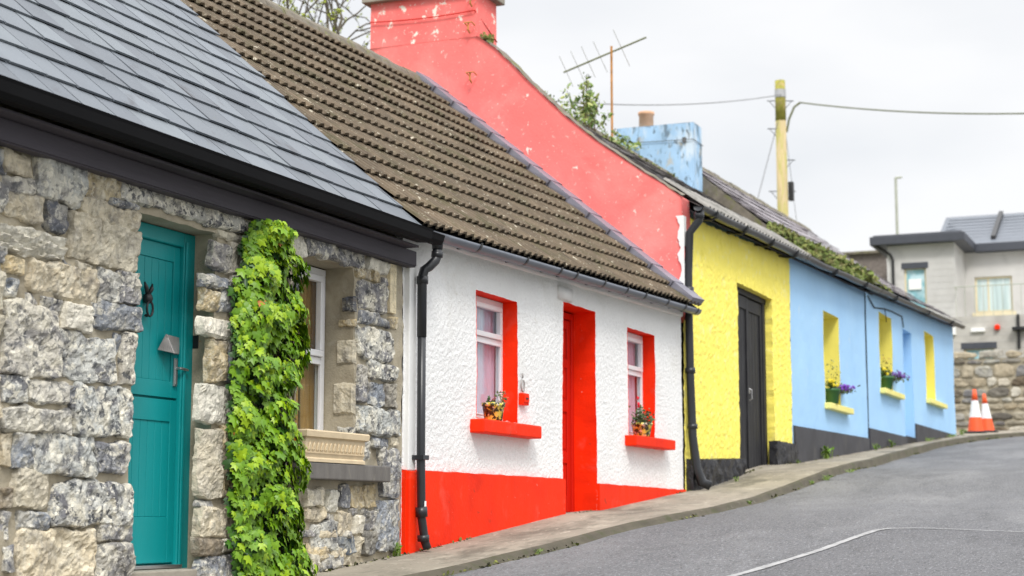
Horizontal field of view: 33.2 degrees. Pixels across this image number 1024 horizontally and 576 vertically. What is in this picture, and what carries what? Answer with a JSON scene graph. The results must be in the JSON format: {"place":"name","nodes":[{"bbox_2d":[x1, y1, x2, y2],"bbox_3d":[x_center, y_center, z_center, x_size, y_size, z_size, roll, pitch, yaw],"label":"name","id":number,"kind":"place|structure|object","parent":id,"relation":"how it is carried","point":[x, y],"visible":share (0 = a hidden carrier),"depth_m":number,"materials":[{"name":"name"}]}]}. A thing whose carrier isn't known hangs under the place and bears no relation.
{"place":"outdoors","nodes":[
{"label":"outdoors","id":0,"kind":"place"},
{"bbox_2d":[272,0,1023,251],"label":"sky","id":1,"kind":"structure","parent":0,"point":[948,56],"materials":[{"name":"white"}]},
{"bbox_2d":[313,430,1023,575],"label":"pavement","id":2,"kind":"structure","parent":0,"point":[761,479],"depth_m":16.87,"materials":[{"name":"grey concrete"}]},
{"bbox_2d":[393,542,402,556],"bbox_3d":[-0.935,2.119,13.919,0.104,0.124,0.133,3,-8,-21],"label":"weed","id":3,"kind":"object","parent":2,"relation":"on","point":[397,550],"visible":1,"depth_m":13.90,"materials":[{"name":"green plant"}]},
{"bbox_2d":[312,435,1011,575],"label":"kerb moss","id":4,"kind":"object","parent":2,"relation":"on","point":[496,561],"visible":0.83,"depth_m":14.64,"materials":[{"name":"green plant"}]},
{"bbox_2d":[821,445,834,458],"bbox_3d":[5.220,2.727,28.533,0.306,0.248,0.346,-3,-8,22],"label":"weed","id":5,"kind":"object","parent":2,"relation":"on","point":[826,452],"visible":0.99,"depth_m":28.46,"materials":[{"name":"green plant"}]},
{"bbox_2d":[872,443,879,449],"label":"weed","id":6,"kind":"object","parent":2,"relation":"on","point":[875,445],"visible":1,"depth_m":32.46,"materials":[{"name":"green plant"}]},
{"bbox_2d":[958,429,966,434],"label":"weed","id":7,"kind":"object","parent":2,"relation":"on","point":[962,431],"visible":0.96,"depth_m":43.46,"materials":[{"name":"green plant"}]},
{"bbox_2d":[965,389,987,432],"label":"traffic cone","id":8,"kind":"object","parent":2,"relation":"on","point":[975,424],"visible":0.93,"depth_m":45.12,"materials":[{"name":"orange plastic"}]},
{"bbox_2d":[981,394,997,431],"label":"traffic cone","id":9,"kind":"object","parent":2,"relation":"on","point":[987,422],"visible":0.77,"depth_m":45.80,"materials":[{"name":"orange plastic"}]},
{"bbox_2d":[450,436,1023,575],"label":"road","id":10,"kind":"structure","parent":0,"point":[977,485],"depth_m":16.83,"materials":[{"name":"grey asphalt"}]},
{"bbox_2d":[404,432,1023,575],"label":"kerb","id":11,"kind":"structure","parent":10,"relation":"on","point":[757,499],"depth_m":18.15,"materials":[{"name":"grey concrete"}]},
{"bbox_2d":[738,529,1023,575],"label":"road patch","id":12,"kind":"object","parent":10,"relation":"on","point":[908,552],"visible":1,"depth_m":13.30,"materials":[{"name":"grey asphalt"}]},
{"bbox_2d":[728,528,1017,575],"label":"road marking","id":13,"kind":"object","parent":12,"relation":"on","point":[802,555],"visible":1,"depth_m":13.72,"materials":[{"name":"paint"}]},
{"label":"ground","id":14,"kind":"structure","parent":0,"visible":0},
{"bbox_2d":[0,0,444,575],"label":"stone cottage","id":15,"kind":"structure","parent":14,"relation":"on","point":[156,156],"depth_m":11.39,"materials":[{"name":"stone"}]},
{"bbox_2d":[128,222,194,569],"bbox_3d":[-2.368,0.714,11.247,0.153,2.280,0.955,-3,-8,22],"label":"door","id":16,"kind":"structure","parent":15,"relation":"in","point":[159,464],"depth_m":11.42,"materials":[{"name":"wood"}]},
{"bbox_2d":[222,218,317,575],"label":"climbing ivy","id":17,"kind":"object","parent":15,"relation":"attached to","point":[271,431],"visible":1,"depth_m":11.86,"materials":[{"name":"green plant"}]},
{"bbox_2d":[294,266,325,429],"bbox_3d":[-1.682,0.508,13.218,0.167,1.410,0.900,-3,-8,22],"label":"window","id":18,"kind":"structure","parent":15,"relation":"in","point":[312,392],"depth_m":13.53,"materials":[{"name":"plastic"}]},
{"bbox_2d":[294,429,369,464],"bbox_3d":[-1.427,1.205,12.952,0.283,0.233,0.988,-3,-8,22],"label":"planter trough","id":19,"kind":"object","parent":15,"relation":"on","point":[323,446],"visible":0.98,"depth_m":12.87,"materials":[{"name":"stone"}]},
{"bbox_2d":[270,0,370,47],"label":"tree","id":20,"kind":"object","parent":14,"relation":"on","point":[335,13],"visible":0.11,"depth_m":29.91,"materials":[{"name":"green plant"}]},
{"bbox_2d":[180,0,703,553],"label":"white cottage","id":21,"kind":"structure","parent":14,"relation":"on","point":[570,306],"depth_m":17.31,"materials":[{"name":"paint"}]},
{"bbox_2d":[481,391,508,420],"bbox_3d":[-0.134,1.103,16.046,0.224,0.296,0.414,-3,-8,22],"label":"flower pot","id":22,"kind":"object","parent":21,"relation":"on","point":[492,410],"visible":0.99,"depth_m":15.88,"materials":[{"name":"multicoloured ceramic"}]},
{"bbox_2d":[470,290,541,438],"bbox_3d":[-0.161,0.743,16.274,0.392,1.323,1.420,-3,-8,22],"label":"window","id":23,"kind":"structure","parent":21,"relation":"in","point":[505,339],"depth_m":16.58,"materials":[{"name":"paint"}]},
{"bbox_2d":[520,373,524,391],"bbox_3d":[0.105,0.922,16.674,0.016,0.187,0.100,-3,-8,22],"label":"horseshoe","id":24,"kind":"object","parent":21,"relation":"attached to","point":[523,390],"visible":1,"depth_m":16.68,"materials":[{"name":"metal"}]},
{"bbox_2d":[518,393,528,405],"bbox_3d":[0.117,1.081,16.664,0.076,0.115,0.160,-3,-8,22],"label":"wall box","id":25,"kind":"object","parent":21,"relation":"attached to","point":[523,399],"visible":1,"depth_m":16.60,"materials":[{"name":"metal"}]},
{"bbox_2d":[562,302,596,512],"bbox_3d":[0.571,1.409,18.199,0.347,2.429,1.018,-3,-8,22],"label":"door","id":26,"kind":"structure","parent":21,"relation":"in","point":[579,419],"depth_m":18.64,"materials":[{"name":"wood"}]},
{"bbox_2d":[629,393,654,436],"bbox_3d":[1.511,1.482,19.980,0.290,0.504,0.553,-3,-8,22],"label":"flower pot","id":27,"kind":"object","parent":21,"relation":"on","point":[641,427],"visible":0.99,"depth_m":19.88,"materials":[{"name":"multicoloured ceramic"}]},
{"bbox_2d":[625,327,675,449],"bbox_3d":[1.514,1.204,20.251,0.392,1.369,1.500,-3,-8,22],"label":"window","id":28,"kind":"structure","parent":21,"relation":"in","point":[644,371],"depth_m":20.56,"materials":[{"name":"paint"}]},
{"bbox_2d":[362,0,872,490],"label":"yellow cottage","id":29,"kind":"structure","parent":14,"relation":"on","point":[736,396],"depth_m":23.34,"materials":[{"name":"paint"}]},
{"bbox_2d":[480,32,494,42],"bbox_3d":[-0.356,-3.381,23.510,0.221,0.271,0.251,-3,-8,22],"label":"chimney moss","id":30,"kind":"object","parent":29,"relation":"on","point":[488,38],"visible":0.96,"depth_m":23.48,"materials":[{"name":"green plant"}]},
{"bbox_2d":[545,91,598,125],"bbox_3d":[0.900,-2.909,28.058,0.291,0.245,2.474,-3,-8,22],"label":"roof weed","id":31,"kind":"object","parent":29,"relation":"on","point":[568,111],"visible":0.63,"depth_m":28.38,"materials":[{"name":"green plant"}]},
{"bbox_2d":[560,72,613,130],"bbox_3d":[1.260,-3.185,29.262,0.552,0.888,1.614,-3,-8,22],"label":"roof shrub","id":32,"kind":"object","parent":29,"relation":"on","point":[589,109],"visible":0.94,"depth_m":29.23,"materials":[{"name":"green plant"}]},
{"bbox_2d":[559,29,646,136],"bbox_3d":[1.646,-3.568,30.960,1.590,2.262,0.041,0,-8,0],"label":"tv aerial","id":33,"kind":"object","parent":29,"relation":"on","point":[611,63],"visible":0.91,"depth_m":31.02,"materials":[{"name":"metal"}]},
{"bbox_2d":[601,128,641,153],"bbox_3d":[2.013,-2.631,30.759,0.350,0.494,1.728,-3,-8,22],"label":"roof weed","id":34,"kind":"object","parent":29,"relation":"on","point":[623,140],"visible":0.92,"depth_m":30.72,"materials":[{"name":"green plant"}]},
{"bbox_2d":[737,286,767,468],"bbox_3d":[3.458,1.370,25.123,0.240,2.730,2.150,-3,-8,22],"label":"door","id":35,"kind":"structure","parent":29,"relation":"in","point":[751,307],"depth_m":25.35,"materials":[{"name":"wood"}]},
{"bbox_2d":[767,80,800,216],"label":"utility pole","id":36,"kind":"object","parent":14,"relation":"on","point":[785,192],"visible":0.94,"depth_m":53.75,"materials":[{"name":"wood"}]},
{"bbox_2d":[556,94,780,104],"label":"overhead cable","id":37,"kind":"object","parent":36,"relation":"attached to","point":[682,104],"visible":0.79,"depth_m":46.74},
{"bbox_2d":[758,122,777,196],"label":"stay wire","id":38,"kind":"object","parent":36,"relation":"attached to","point":[767,160],"visible":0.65,"depth_m":53.18,"materials":[{"name":"grey metal"}]},
{"bbox_2d":[786,138,796,220],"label":"stay wire","id":39,"kind":"object","parent":36,"relation":"attached to","point":[791,179],"visible":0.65,"depth_m":53.62,"materials":[{"name":"grey metal"}]},
{"bbox_2d":[800,102,1023,114],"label":"overhead cable","id":40,"kind":"object","parent":36,"relation":"attached to","point":[912,111],"visible":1,"depth_m":49.99,"materials":[{"name":"grey metal"}]},
{"bbox_2d":[617,111,964,462],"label":"blue cottage","id":41,"kind":"structure","parent":14,"relation":"on","point":[854,333],"depth_m":33.89,"materials":[{"name":"paint"}]},
{"bbox_2d":[597,131,893,292],"bbox_3d":[3.971,-1.202,33.081,7.997,2.417,3.148,5,-9,-33],"label":"roof moss","id":42,"kind":"object","parent":41,"relation":"on","point":[886,288],"visible":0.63,"depth_m":33.31,"materials":[{"name":"green plant"}]},
{"bbox_2d":[766,221,878,284],"bbox_3d":[5.751,-0.688,32.525,2.207,1.497,1.631,-3,-8,22],"label":"roof moss","id":43,"kind":"object","parent":41,"relation":"on","point":[819,251],"visible":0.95,"depth_m":32.63,"materials":[{"name":"green plant"}]},
{"bbox_2d":[823,310,853,414],"bbox_3d":[5.544,1.334,30.147,0.510,1.690,1.900,-3,-8,22],"label":"window","id":44,"kind":"structure","parent":41,"relation":"in","point":[830,322],"depth_m":30.52,"materials":[{"name":"paint"}]},
{"bbox_2d":[825,359,860,403],"bbox_3d":[5.687,1.661,29.998,0.639,0.791,1.546,-3,-8,22],"label":"flower pot","id":45,"kind":"object","parent":41,"relation":"on","point":[834,390],"visible":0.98,"depth_m":29.46,"materials":[{"name":"green plastic"}]},
{"bbox_2d":[879,312,904,399],"bbox_3d":[7.553,1.403,34.982,0.510,1.631,2.150,-3,-8,22],"label":"window","id":46,"kind":"structure","parent":41,"relation":"in","point":[885,329],"depth_m":35.32,"materials":[{"name":"paint"}]},
{"bbox_2d":[880,355,909,388],"bbox_3d":[7.724,1.759,34.940,0.714,0.703,1.923,-3,-8,22],"label":"flower pot","id":47,"kind":"object","parent":41,"relation":"on","point":[888,378],"visible":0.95,"depth_m":34.25,"materials":[{"name":"green plastic"}]},
{"bbox_2d":[903,329,914,437],"bbox_3d":[8.369,2.219,36.973,0.390,2.581,1.081,-3,-8,22],"label":"door","id":48,"kind":"structure","parent":41,"relation":"in","point":[907,356],"depth_m":37.44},
{"bbox_2d":[924,331,947,408],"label":"window","id":49,"kind":"structure","parent":41,"relation":"in","point":[928,339],"depth_m":40.30,"materials":[{"name":"paint"}]},
{"bbox_2d":[837,250,887,285],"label":"house","id":50,"kind":"structure","parent":14,"relation":"on","point":[875,261],"depth_m":68.39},
{"bbox_2d":[894,176,901,233],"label":"street lamp","id":51,"kind":"object","parent":14,"relation":"on","point":[896,205],"visible":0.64,"depth_m":75.33,"materials":[{"name":"grey metal"}]},
{"bbox_2d":[870,211,1023,358],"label":"grey house","id":52,"kind":"structure","parent":14,"relation":"on","point":[968,271],"depth_m":59.96,"materials":[{"name":"paint"}]},
{"bbox_2d":[901,262,927,308],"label":"window","id":53,"kind":"structure","parent":52,"relation":"in","point":[916,270],"depth_m":59.79,"materials":[{"name":"blue glass"}]},
{"bbox_2d":[961,342,996,358],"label":"window","id":54,"kind":"structure","parent":52,"relation":"in","point":[977,347],"depth_m":57.29,"materials":[{"name":"grey"}]},
{"bbox_2d":[973,276,1015,316],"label":"window","id":55,"kind":"structure","parent":52,"relation":"in","point":[990,299],"depth_m":61.17,"materials":[{"name":"glass"}]},
{"bbox_2d":[953,349,1023,431],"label":"rubble wall","id":56,"kind":"structure","parent":14,"relation":"on","point":[999,382],"depth_m":52.41,"materials":[{"name":"grey stone"}]}
]}

